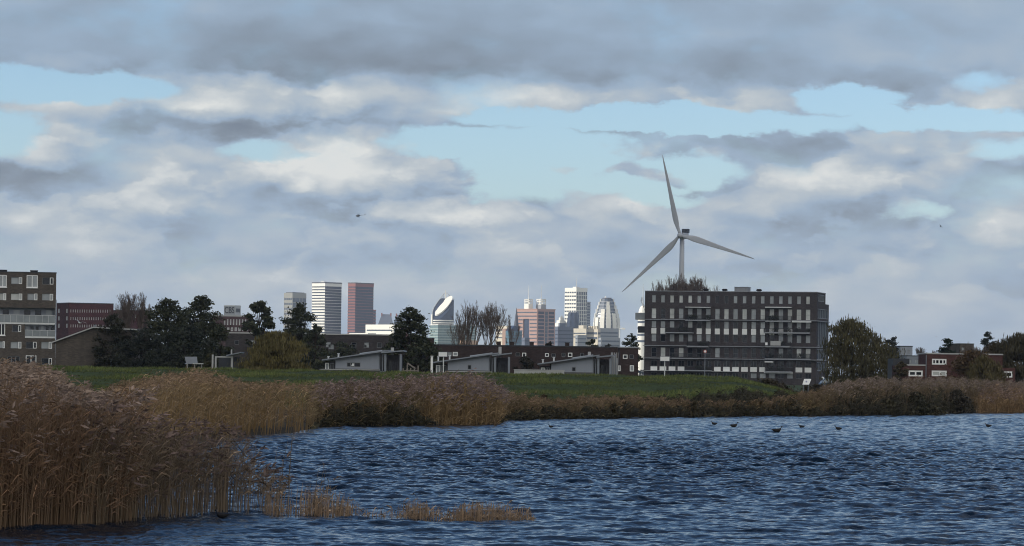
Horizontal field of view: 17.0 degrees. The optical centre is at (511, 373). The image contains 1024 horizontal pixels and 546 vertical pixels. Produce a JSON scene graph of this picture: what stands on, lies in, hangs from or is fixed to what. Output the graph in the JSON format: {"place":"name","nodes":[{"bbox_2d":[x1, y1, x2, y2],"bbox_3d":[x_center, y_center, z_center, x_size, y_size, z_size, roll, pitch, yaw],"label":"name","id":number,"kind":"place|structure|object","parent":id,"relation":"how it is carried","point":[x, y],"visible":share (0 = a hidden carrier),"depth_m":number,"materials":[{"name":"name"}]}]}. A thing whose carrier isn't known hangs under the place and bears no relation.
{"place":"outdoors","nodes":[
{"label":"outdoors","id":0,"kind":"place"},
{"bbox_2d":[283,292,305,331],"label":"office tower","id":1,"kind":"structure","parent":0,"point":[291,299],"depth_m":5958.35,"materials":[{"name":"grey glass"}]},
{"bbox_2d":[311,282,341,333],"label":"office tower","id":2,"kind":"structure","parent":0,"point":[326,303],"depth_m":5511.32,"materials":[{"name":"white glass"}]},
{"bbox_2d":[347,282,375,333],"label":"office tower","id":3,"kind":"structure","parent":0,"point":[361,313],"depth_m":5511.21,"materials":[{"name":"red glass"}]},
{"bbox_2d":[322,348,406,371],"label":"gabled house","id":4,"kind":"structure","parent":0,"point":[373,360],"depth_m":362.00,"materials":[{"name":"grey paint"}]},
{"bbox_2d":[378,313,392,324],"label":"gabled tower","id":5,"kind":"structure","parent":0,"point":[385,319],"depth_m":5354.93,"materials":[{"name":"grey glass"}]},
{"bbox_2d":[431,290,453,324],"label":"glass tower","id":6,"kind":"structure","parent":0,"point":[443,310],"depth_m":5195.36,"materials":[{"name":"blue glass"}]},
{"bbox_2d":[433,347,511,373],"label":"gabled house","id":7,"kind":"structure","parent":0,"point":[487,362],"depth_m":362.00,"materials":[{"name":"grey paint"}]},
{"bbox_2d":[0,412,1023,545],"bbox_3d":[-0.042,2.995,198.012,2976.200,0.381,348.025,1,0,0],"label":"water","id":8,"kind":"structure","parent":0,"point":[952,479],"depth_m":92.34,"materials":[{"name":"blue liquid"}]},
{"bbox_2d":[0,354,168,528],"bbox_3d":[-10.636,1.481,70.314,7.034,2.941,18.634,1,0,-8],"label":"reeds","id":9,"kind":"object","parent":8,"relation":"in","point":[18,492],"visible":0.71,"depth_m":64.85,"materials":[{"name":"brown plant"}]},
{"bbox_2d":[0,358,319,448],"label":"reeds","id":10,"kind":"object","parent":8,"relation":"in","point":[189,397],"visible":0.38,"depth_m":147.52,"materials":[{"name":"brown plant"}]},
{"bbox_2d":[72,392,296,524],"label":"reeds","id":11,"kind":"object","parent":8,"relation":"in","point":[166,466],"visible":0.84,"depth_m":69.59,"materials":[{"name":"brown plant"}]},
{"bbox_2d":[268,424,340,516],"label":"reeds","id":12,"kind":"object","parent":8,"relation":"in","point":[288,477],"visible":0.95,"depth_m":70.36,"materials":[{"name":"brown plant"}]},
{"bbox_2d":[263,481,536,521],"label":"reeds","id":13,"kind":"object","parent":8,"relation":"in","point":[478,514],"visible":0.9,"depth_m":70.09,"materials":[{"name":"brown plant"}]},
{"bbox_2d":[0,0,1023,375],"label":"sky","id":14,"kind":"structure","parent":0,"point":[230,152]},
{"bbox_2d":[45,364,1002,463],"bbox_3d":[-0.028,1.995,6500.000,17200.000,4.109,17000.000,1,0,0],"label":"ground","id":15,"kind":"structure","parent":0,"point":[654,386],"depth_m":277.62,"materials":[{"name":"green plant"}]},
{"bbox_2d":[0,270,56,365],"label":"apartment building","id":16,"kind":"structure","parent":15,"relation":"on","point":[28,314],"depth_m":602.73,"materials":[{"name":"brick"}]},
{"bbox_2d":[0,275,6,286],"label":"french window","id":17,"kind":"structure","parent":16,"relation":"in","point":[3,278],"depth_m":602.06,"materials":[{"name":"white glass"}]},
{"bbox_2d":[7,356,19,362],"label":"garage window","id":18,"kind":"structure","parent":16,"relation":"in","point":[8,357],"depth_m":602.50,"materials":[{"name":"grey glass"}]},
{"bbox_2d":[27,275,37,287],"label":"french window","id":19,"kind":"structure","parent":16,"relation":"in","point":[32,280],"depth_m":602.79,"materials":[{"name":"white glass"}]},
{"bbox_2d":[56,302,113,339],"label":"office building","id":20,"kind":"structure","parent":15,"relation":"on","point":[86,315],"depth_m":1404.18,"materials":[{"name":"red brick"}]},
{"bbox_2d":[51,325,143,367],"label":"brick house","id":21,"kind":"structure","parent":15,"relation":"on","point":[75,349],"depth_m":455.00,"materials":[{"name":"brown brick"}]},
{"bbox_2d":[90,313,134,367],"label":"broadleaf tree","id":22,"kind":"object","parent":15,"relation":"on","point":[100,350],"visible":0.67,"depth_m":454.11,"materials":[{"name":"green plant"}]},
{"bbox_2d":[103,292,139,327],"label":"bare tree","id":23,"kind":"object","parent":15,"relation":"on","point":[125,314],"visible":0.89,"depth_m":638.75,"materials":[{"name":"brown plant"}]},
{"bbox_2d":[113,310,149,339],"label":"office building","id":24,"kind":"structure","parent":15,"relation":"on","point":[135,326],"depth_m":1422.22,"materials":[{"name":"red brick"}]},
{"bbox_2d":[110,327,168,367],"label":"broadleaf tree","id":25,"kind":"object","parent":15,"relation":"on","point":[142,343],"visible":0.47,"depth_m":429.02,"materials":[{"name":"green plant"}]},
{"bbox_2d":[132,293,152,356],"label":"bare tree","id":26,"kind":"object","parent":15,"relation":"on","point":[142,313],"visible":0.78,"depth_m":639.35,"materials":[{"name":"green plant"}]},
{"bbox_2d":[142,297,194,364],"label":"broadleaf tree","id":27,"kind":"object","parent":15,"relation":"on","point":[168,314],"visible":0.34,"depth_m":439.10,"materials":[{"name":"green plant"}]},
{"bbox_2d":[142,323,224,368],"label":"broadleaf tree","id":28,"kind":"object","parent":15,"relation":"on","point":[182,337],"visible":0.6,"depth_m":423.66,"materials":[{"name":"green plant"}]},
{"bbox_2d":[185,357,202,367],"bbox_3d":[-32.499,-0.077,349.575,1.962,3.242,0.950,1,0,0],"label":"bench","id":29,"kind":"object","parent":15,"relation":"on","point":[190,360],"visible":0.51,"depth_m":349.67,"materials":[{"name":"concrete"}]},
{"bbox_2d":[175,295,232,366],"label":"broadleaf tree","id":30,"kind":"object","parent":15,"relation":"on","point":[200,305],"visible":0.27,"depth_m":449.47,"materials":[{"name":"green plant"}]},
{"bbox_2d":[202,353,214,367],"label":"shrub","id":31,"kind":"object","parent":15,"relation":"on","point":[208,361],"visible":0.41,"depth_m":371.73,"materials":[{"name":"green plant"}]},
{"bbox_2d":[203,321,234,360],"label":"broadleaf tree","id":32,"kind":"object","parent":15,"relation":"on","point":[215,333],"visible":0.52,"depth_m":429.53,"materials":[{"name":"green plant"}]},
{"bbox_2d":[212,349,243,368],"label":"garden pavilion","id":33,"kind":"structure","parent":15,"relation":"on","point":[226,361],"depth_m":369.50,"materials":[{"name":"concrete"}]},
{"bbox_2d":[213,315,250,347],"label":"office building","id":34,"kind":"structure","parent":15,"relation":"on","point":[234,321],"depth_m":1400.91,"materials":[{"name":"brick"}]},
{"bbox_2d":[224,305,240,314],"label":"rooftop sign","id":35,"kind":"object","parent":34,"relation":"on","point":[232,309],"visible":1,"depth_m":1404.51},
{"bbox_2d":[238,300,275,363],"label":"broadleaf tree","id":36,"kind":"object","parent":15,"relation":"on","point":[259,307],"visible":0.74,"depth_m":519.39,"materials":[{"name":"green plant"}]},
{"bbox_2d":[233,330,311,369],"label":"willow tree","id":37,"kind":"object","parent":15,"relation":"on","point":[281,349],"visible":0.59,"depth_m":343.74,"materials":[{"name":"green plant"}]},
{"bbox_2d":[275,302,324,366],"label":"broadleaf tree","id":38,"kind":"object","parent":15,"relation":"on","point":[297,319],"visible":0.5,"depth_m":499.16,"materials":[{"name":"green plant"}]},
{"bbox_2d":[225,332,395,370],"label":"terraced houses","id":39,"kind":"structure","parent":15,"relation":"on","point":[362,343],"depth_m":580.00,"materials":[{"name":"brick"}]},
{"bbox_2d":[298,323,331,369],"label":"broadleaf tree","id":40,"kind":"object","parent":15,"relation":"on","point":[313,334],"visible":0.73,"depth_m":489.57,"materials":[{"name":"green plant"}]},
{"bbox_2d":[321,339,359,364],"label":"broadleaf tree","id":41,"kind":"object","parent":15,"relation":"on","point":[343,351],"visible":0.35,"depth_m":559.26,"materials":[{"name":"green plant"}]},
{"bbox_2d":[320,369,379,371],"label":"garden wall","id":42,"kind":"structure","parent":15,"relation":"on","point":[340,370],"depth_m":347.95,"materials":[{"name":"concrete"}]},
{"bbox_2d":[301,372,435,428],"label":"reeds","id":43,"kind":"object","parent":15,"relation":"on","point":[380,393],"visible":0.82,"depth_m":189.57,"materials":[{"name":"brown plant"}]},
{"bbox_2d":[308,398,439,428],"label":"sedge","id":44,"kind":"object","parent":15,"relation":"on","point":[386,418],"visible":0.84,"depth_m":187.67,"materials":[{"name":"green plant"}]},
{"bbox_2d":[365,325,397,333],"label":"city block","id":45,"kind":"structure","parent":15,"relation":"on","point":[380,329],"depth_m":4618.26,"materials":[{"name":"white stone"}]},
{"bbox_2d":[381,305,444,371],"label":"broadleaf tree","id":46,"kind":"object","parent":15,"relation":"on","point":[423,344],"visible":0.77,"depth_m":439.33,"materials":[{"name":"green plant"}]},
{"bbox_2d":[397,338,434,372],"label":"terraced houses","id":47,"kind":"structure","parent":15,"relation":"on","point":[431,340],"depth_m":600.00,"materials":[{"name":"brick"}]},
{"bbox_2d":[427,350,445,372],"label":"broadleaf tree","id":48,"kind":"object","parent":15,"relation":"on","point":[435,355],"visible":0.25,"depth_m":419.79,"materials":[{"name":"green plant"}]},
{"bbox_2d":[429,324,475,343],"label":"office building","id":49,"kind":"structure","parent":15,"relation":"on","point":[440,333],"depth_m":4705.05,"materials":[{"name":"green glass"}]},
{"bbox_2d":[447,323,469,343],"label":"bare tree","id":50,"kind":"object","parent":15,"relation":"on","point":[455,338],"visible":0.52,"depth_m":639.90,"materials":[{"name":"brown plant"}]},
{"bbox_2d":[418,368,514,424],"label":"reeds","id":51,"kind":"object","parent":15,"relation":"on","point":[467,399],"visible":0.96,"depth_m":197.68,"materials":[{"name":"brown plant"}]},
{"bbox_2d":[452,299,485,344],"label":"bare tree","id":52,"kind":"object","parent":15,"relation":"on","point":[470,320],"visible":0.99,"depth_m":619.66,"materials":[{"name":"brown plant"}]},
{"bbox_2d":[477,301,511,344],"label":"bare tree","id":53,"kind":"object","parent":15,"relation":"on","point":[490,321],"visible":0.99,"depth_m":619.88,"materials":[{"name":"brown plant"}]},
{"bbox_2d":[496,326,508,344],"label":"city block","id":54,"kind":"structure","parent":15,"relation":"on","point":[500,335],"depth_m":4809.16,"materials":[{"name":"beige stone"}]},
{"bbox_2d":[505,320,519,344],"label":"bare tree","id":55,"kind":"object","parent":15,"relation":"on","point":[511,339],"visible":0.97,"depth_m":899.92,"materials":[{"name":"brown plant"}]},
{"bbox_2d":[505,326,521,344],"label":"city block","id":56,"kind":"structure","parent":15,"relation":"on","point":[519,339],"depth_m":4405.19,"materials":[{"name":"teal glass"}]},
{"bbox_2d":[512,356,537,369],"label":"shrub","id":57,"kind":"object","parent":15,"relation":"on","point":[526,362],"visible":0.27,"depth_m":419.61,"materials":[{"name":"green plant"}]},
{"bbox_2d":[433,341,617,372],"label":"terraced houses","id":58,"kind":"structure","parent":15,"relation":"on","point":[536,354],"depth_m":560.00,"materials":[{"name":"brick"}]},
{"bbox_2d":[517,285,555,345],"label":"red brown tower","id":59,"kind":"structure","parent":15,"relation":"on","point":[537,325],"depth_m":5015.05,"materials":[{"name":"concrete"}]},
{"bbox_2d":[514,369,564,373],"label":"garden wall","id":60,"kind":"structure","parent":15,"relation":"on","point":[526,371],"depth_m":345.00,"materials":[{"name":"concrete"}]},
{"bbox_2d":[555,323,573,345],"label":"city block","id":61,"kind":"structure","parent":15,"relation":"on","point":[563,333],"depth_m":4604.09,"materials":[{"name":"blue glass"}]},
{"bbox_2d":[573,328,586,345],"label":"city block","id":62,"kind":"structure","parent":15,"relation":"on","point":[580,331],"depth_m":4705.95,"materials":[{"name":"beige concrete"}]},
{"bbox_2d":[575,335,586,345],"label":"city block","id":63,"kind":"structure","parent":15,"relation":"on","point":[580,340],"depth_m":4503.09,"materials":[{"name":"grey stone"}]},
{"bbox_2d":[587,326,600,345],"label":"city block","id":64,"kind":"structure","parent":15,"relation":"on","point":[593,332],"depth_m":4754.18,"materials":[{"name":"beige stone"}]},
{"bbox_2d":[599,328,618,337],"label":"city block","id":65,"kind":"structure","parent":15,"relation":"on","point":[609,333],"depth_m":4910.30,"materials":[{"name":"grey stone"}]},
{"bbox_2d":[598,338,619,346],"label":"city block","id":66,"kind":"structure","parent":15,"relation":"on","point":[613,342],"depth_m":4507.01,"materials":[{"name":"grey stone"}]},
{"bbox_2d":[611,352,617,374],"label":"garden screen","id":67,"kind":"object","parent":15,"relation":"on","point":[614,366],"visible":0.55,"depth_m":372.00,"materials":[{"name":"grey metal"}]},
{"bbox_2d":[606,402,625,417],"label":"shrub","id":68,"kind":"object","parent":15,"relation":"on","point":[616,411],"visible":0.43,"depth_m":236.32,"materials":[{"name":"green plant"}]},
{"bbox_2d":[618,347,638,375],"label":"terraced houses","id":69,"kind":"structure","parent":15,"relation":"on","point":[627,361],"depth_m":545.00,"materials":[{"name":"brick"}]},
{"bbox_2d":[621,333,643,361],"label":"broadleaf tree","id":70,"kind":"object","parent":15,"relation":"on","point":[632,339],"visible":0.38,"depth_m":639.85,"materials":[{"name":"green plant"}]},
{"bbox_2d":[660,356,669,375],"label":"sign board","id":71,"kind":"object","parent":15,"relation":"on","point":[664,358],"visible":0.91,"depth_m":305.88,"materials":[{"name":"white paint"}]},
{"bbox_2d":[499,385,833,422],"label":"sedge","id":72,"kind":"object","parent":15,"relation":"on","point":[742,394],"visible":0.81,"depth_m":250.59,"materials":[{"name":"green plant"}]},
{"bbox_2d":[503,384,834,419],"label":"reeds","id":73,"kind":"object","parent":15,"relation":"on","point":[807,399],"visible":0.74,"depth_m":242.16,"materials":[{"name":"brown plant"}]},
{"bbox_2d":[641,274,719,309],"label":"bare tree","id":74,"kind":"object","parent":15,"relation":"on","point":[692,285],"visible":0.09,"depth_m":1147.84,"materials":[{"name":"brown plant"}]},
{"bbox_2d":[622,155,753,291],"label":"wind turbine","id":75,"kind":"object","parent":15,"relation":"on","point":[682,236],"visible":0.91,"depth_m":2248.31,"materials":[{"name":"metal"}]},
{"bbox_2d":[688,401,715,416],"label":"shrub","id":76,"kind":"object","parent":15,"relation":"on","point":[696,409],"visible":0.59,"depth_m":248.65,"materials":[{"name":"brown plant"}]},
{"bbox_2d":[635,287,829,385],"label":"apartment building","id":77,"kind":"structure","parent":15,"relation":"on","point":[747,333],"depth_m":855.57,"materials":[{"name":"grey brick"}]},
{"bbox_2d":[757,378,797,391],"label":"shrub","id":78,"kind":"object","parent":15,"relation":"on","point":[769,381],"visible":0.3,"depth_m":328.23,"materials":[{"name":"green plant"}]},
{"bbox_2d":[783,397,809,415],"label":"shrub","id":79,"kind":"object","parent":15,"relation":"on","point":[796,410],"visible":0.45,"depth_m":263.52,"materials":[{"name":"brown plant"}]},
{"bbox_2d":[800,383,822,392],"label":"shrub","id":80,"kind":"object","parent":15,"relation":"on","point":[813,386],"visible":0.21,"depth_m":322.74,"materials":[{"name":"green plant"}]},
{"bbox_2d":[817,314,904,385],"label":"willow tree","id":81,"kind":"object","parent":15,"relation":"on","point":[846,357],"visible":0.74,"depth_m":468.30,"materials":[{"name":"green plant"}]},
{"bbox_2d":[876,393,897,406],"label":"shrub","id":82,"kind":"object","parent":15,"relation":"on","point":[884,402],"visible":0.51,"depth_m":279.79,"materials":[{"name":"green plant"}]},
{"bbox_2d":[884,336,899,357],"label":"broadleaf tree","id":83,"kind":"object","parent":15,"relation":"on","point":[892,340],"visible":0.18,"depth_m":519.63,"materials":[{"name":"green plant"}]},
{"bbox_2d":[822,385,977,415],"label":"sedge","id":84,"kind":"object","parent":15,"relation":"on","point":[871,408],"visible":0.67,"depth_m":279.31,"materials":[{"name":"plant"}]},
{"bbox_2d":[890,361,909,380],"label":"shrub","id":85,"kind":"object","parent":15,"relation":"on","point":[899,367],"visible":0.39,"depth_m":414.70,"materials":[{"name":"green plant"}]},
{"bbox_2d":[894,346,912,354],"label":"house","id":86,"kind":"structure","parent":15,"relation":"on","point":[907,350],"depth_m":800.30,"materials":[{"name":"metal"}]},
{"bbox_2d":[896,355,917,363],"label":"house","id":87,"kind":"structure","parent":15,"relation":"on","point":[913,359],"depth_m":760.29,"materials":[{"name":"grey metal"}]},
{"bbox_2d":[819,375,1023,414],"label":"reeds","id":88,"kind":"object","parent":15,"relation":"on","point":[916,384],"visible":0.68,"depth_m":290.08,"materials":[{"name":"brown plant"}]},
{"bbox_2d":[901,392,951,414],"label":"shrub","id":89,"kind":"object","parent":15,"relation":"on","point":[919,398],"visible":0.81,"depth_m":284.44,"materials":[{"name":"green plant"}]},
{"bbox_2d":[936,338,955,352],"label":"conifer tree","id":90,"kind":"object","parent":15,"relation":"on","point":[946,348],"visible":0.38,"depth_m":559.71,"materials":[{"name":"green plant"}]},
{"bbox_2d":[887,353,1014,382],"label":"brick house","id":91,"kind":"structure","parent":15,"relation":"on","point":[933,365],"depth_m":430.00,"materials":[{"name":"brick"}]},
{"bbox_2d":[909,370,922,375],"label":"window","id":92,"kind":"structure","parent":91,"relation":"in","point":[911,372],"depth_m":430.06,"materials":[{"name":"white paint"}]},
{"bbox_2d":[932,359,945,364],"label":"window","id":93,"kind":"structure","parent":91,"relation":"in","point":[934,361],"depth_m":430.06,"materials":[{"name":"white paint"}]},
{"bbox_2d":[932,371,946,375],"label":"window","id":94,"kind":"structure","parent":91,"relation":"in","point":[934,373],"depth_m":430.06,"materials":[{"name":"white paint"}]},
{"bbox_2d":[949,343,973,352],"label":"house","id":95,"kind":"structure","parent":15,"relation":"on","point":[956,346],"depth_m":760.54,"materials":[{"name":"brick"}]},
{"bbox_2d":[948,388,975,412],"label":"shrub","id":96,"kind":"object","parent":15,"relation":"on","point":[961,401],"visible":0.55,"depth_m":307.01,"materials":[{"name":"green plant"}]},
{"bbox_2d":[935,348,1010,380],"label":"broadleaf tree","id":97,"kind":"object","parent":15,"relation":"on","point":[966,358],"visible":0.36,"depth_m":417.15,"materials":[{"name":"green plant"}]},
{"bbox_2d":[961,343,991,352],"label":"bare tree","id":98,"kind":"object","parent":15,"relation":"on","point":[970,347],"visible":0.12,"depth_m":521.11,"materials":[{"name":"brown plant"}]},
{"bbox_2d":[980,331,995,349],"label":"conifer tree","id":99,"kind":"object","parent":15,"relation":"on","point":[984,341],"visible":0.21,"depth_m":539.79,"materials":[{"name":"green plant"}]},
{"bbox_2d":[965,353,1012,383],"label":"willow tree","id":100,"kind":"object","parent":15,"relation":"on","point":[983,366],"visible":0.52,"depth_m":404.52,"materials":[{"name":"green plant"}]},
{"bbox_2d":[984,342,998,353],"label":"broadleaf tree","id":101,"kind":"object","parent":15,"relation":"on","point":[990,348],"visible":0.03,"depth_m":469.91,"materials":[{"name":"green plant"}]},
{"bbox_2d":[973,382,1023,412],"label":"reeds","id":102,"kind":"object","parent":15,"relation":"on","point":[998,399],"visible":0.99,"depth_m":315.87,"materials":[{"name":"brown plant"}]},
{"bbox_2d":[989,332,1023,382],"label":"willow tree","id":103,"kind":"object","parent":15,"relation":"on","point":[1013,344],"visible":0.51,"depth_m":438.61,"materials":[{"name":"green plant"}]},
{"bbox_2d":[555,312,579,328],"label":"stepped tower","id":104,"kind":"structure","parent":0,"point":[573,319],"depth_m":5093.51,"materials":[{"name":"white stone"}]},
{"bbox_2d":[537,352,614,374],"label":"gabled house","id":105,"kind":"structure","parent":0,"point":[587,364],"depth_m":362.00,"materials":[{"name":"grey paint"}]},
{"bbox_2d":[564,278,590,328],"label":"office tower","id":106,"kind":"structure","parent":0,"point":[576,299],"depth_m":5610.61,"materials":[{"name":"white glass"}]},
{"bbox_2d":[593,296,619,328],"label":"tapering tower","id":107,"kind":"structure","parent":0,"point":[606,315],"depth_m":5286.35,"materials":[{"name":"white glass"}]},
{"bbox_2d":[637,299,644,374],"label":"white tower","id":108,"kind":"structure","parent":0,"point":[640,340],"depth_m":4793.73,"materials":[{"name":"stone"}]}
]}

